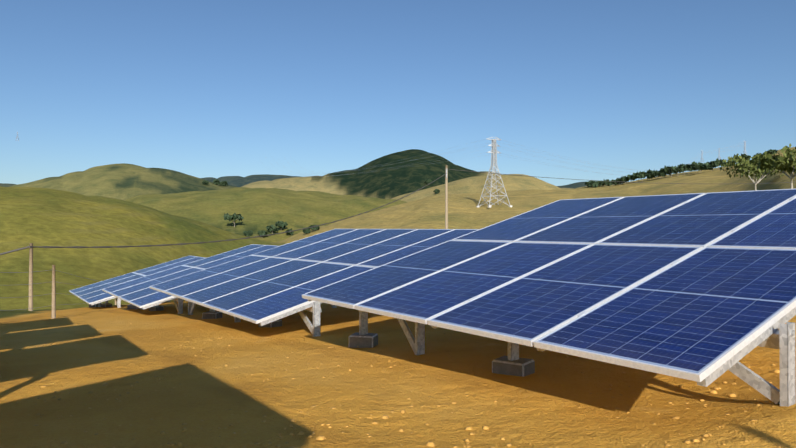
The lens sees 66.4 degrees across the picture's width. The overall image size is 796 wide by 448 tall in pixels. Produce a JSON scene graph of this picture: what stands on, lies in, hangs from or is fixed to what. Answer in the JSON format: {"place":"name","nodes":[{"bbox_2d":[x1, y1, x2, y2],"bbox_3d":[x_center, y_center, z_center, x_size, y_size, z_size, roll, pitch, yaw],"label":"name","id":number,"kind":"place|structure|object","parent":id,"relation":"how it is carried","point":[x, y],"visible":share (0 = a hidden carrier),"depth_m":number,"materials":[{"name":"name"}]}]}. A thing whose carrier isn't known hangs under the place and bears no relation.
{"place":"outdoors","nodes":[
{"label":"outdoors","id":0,"kind":"place"},
{"bbox_2d":[0,147,795,447],"bbox_3d":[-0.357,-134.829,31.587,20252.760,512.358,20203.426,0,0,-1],"label":"terrain","id":1,"kind":"structure","parent":0,"point":[122,204],"depth_m":5.86,"materials":[{"name":"soil"}]},
{"bbox_2d":[28,243,32,310],"bbox_3d":[-10.671,1.746,17.664,0.111,2.367,0.178,0,0,-23],"label":"cable post","id":2,"kind":"object","parent":1,"relation":"on","point":[30,304],"visible":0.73,"depth_m":17.66,"materials":[{"name":"brown wood"}]},
{"bbox_2d":[0,169,791,254],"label":"power line","id":3,"kind":"object","parent":2,"relation":"attached to","point":[7,252],"visible":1,"depth_m":24.38,"materials":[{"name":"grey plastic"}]},
{"bbox_2d":[0,265,116,318],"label":"pasture fence","id":4,"kind":"object","parent":1,"relation":"on","point":[53,311],"visible":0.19,"depth_m":12.46,"materials":[{"name":"brown wood"}]},
{"bbox_2d":[89,298,185,307],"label":"solar table legs","id":5,"kind":"object","parent":1,"relation":"on","point":[107,304],"visible":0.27,"depth_m":18.55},
{"bbox_2d":[69,256,204,304],"bbox_3d":[-8.028,1.690,19.400,3.889,1.116,4.168,0,0,-35],"label":"solar table","id":6,"kind":"object","parent":5,"relation":"on","point":[89,294],"visible":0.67,"depth_m":19.76,"materials":[{"name":"glass"}]},
{"bbox_2d":[127,298,182,313],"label":"solar table legs","id":7,"kind":"object","parent":1,"relation":"on","point":[179,306],"visible":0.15,"depth_m":13.57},
{"bbox_2d":[102,244,277,309],"bbox_3d":[-4.561,1.116,14.503,3.889,1.116,4.168,0,0,-35],"label":"solar table","id":8,"kind":"object","parent":7,"relation":"on","point":[139,292],"visible":0.58,"depth_m":14.78,"materials":[{"name":"glass"}]},
{"bbox_2d":[188,301,336,336],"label":"solar table legs","id":9,"kind":"object","parent":1,"relation":"on","point":[314,328],"visible":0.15,"depth_m":8.40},
{"bbox_2d":[149,229,478,325],"bbox_3d":[-1.503,0.643,10.184,3.889,1.116,5.180,0,0,-35],"label":"solar table","id":10,"kind":"object","parent":9,"relation":"on","point":[265,287],"visible":0.96,"depth_m":9.63,"materials":[{"name":"glass"}]},
{"bbox_2d":[202,179,439,237],"bbox_3d":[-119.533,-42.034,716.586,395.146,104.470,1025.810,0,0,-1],"label":"valley trees","id":11,"kind":"object","parent":1,"relation":"on","point":[273,228],"visible":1,"depth_m":357.23,"materials":[{"name":"green plant"}]},
{"bbox_2d":[16,132,746,161],"bbox_3d":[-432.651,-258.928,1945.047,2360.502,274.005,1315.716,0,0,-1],"label":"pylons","id":12,"kind":"object","parent":1,"relation":"on","point":[702,160],"visible":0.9,"depth_m":1310.55,"materials":[{"name":"silver metal"}]},
{"bbox_2d":[0,321,795,447],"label":"scattered stones","id":13,"kind":"object","parent":1,"relation":"on","point":[429,443],"visible":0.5,"depth_m":3.57,"materials":[{"name":"stone"}]},
{"bbox_2d":[445,165,447,228],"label":"utility pole","id":14,"kind":"object","parent":1,"relation":"on","point":[446,198],"visible":0.54,"depth_m":44.97,"materials":[{"name":"brown wood"}]},
{"bbox_2d":[476,137,511,207],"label":"pylon","id":15,"kind":"object","parent":1,"relation":"on","point":[493,151],"visible":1,"depth_m":242.03,"materials":[{"name":"silver metal"}]},
{"bbox_2d":[266,139,736,176],"bbox_3d":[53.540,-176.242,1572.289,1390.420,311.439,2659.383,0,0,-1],"label":"power lines","id":16,"kind":"object","parent":15,"relation":"attached to","point":[492,153],"visible":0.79,"depth_m":389.17,"materials":[{"name":"grey metal"}]},
{"bbox_2d":[349,312,795,406],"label":"solar table legs","id":17,"kind":"object","parent":1,"relation":"on","point":[512,363],"visible":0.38,"depth_m":3.36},
{"bbox_2d":[302,189,795,386],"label":"solar table","id":18,"kind":"object","parent":17,"relation":"on","point":[700,288],"visible":1,"depth_m":4.55,"materials":[{"name":"glass"}]},
{"bbox_2d":[585,149,777,187],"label":"ridge trees","id":19,"kind":"object","parent":1,"relation":"on","point":[680,168],"visible":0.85,"depth_m":326.21,"materials":[{"name":"green plant"}]},
{"bbox_2d":[0,0,795,185],"label":"sky","id":20,"kind":"structure","parent":0,"point":[196,88],"materials":[{"name":"blue"}]}
]}

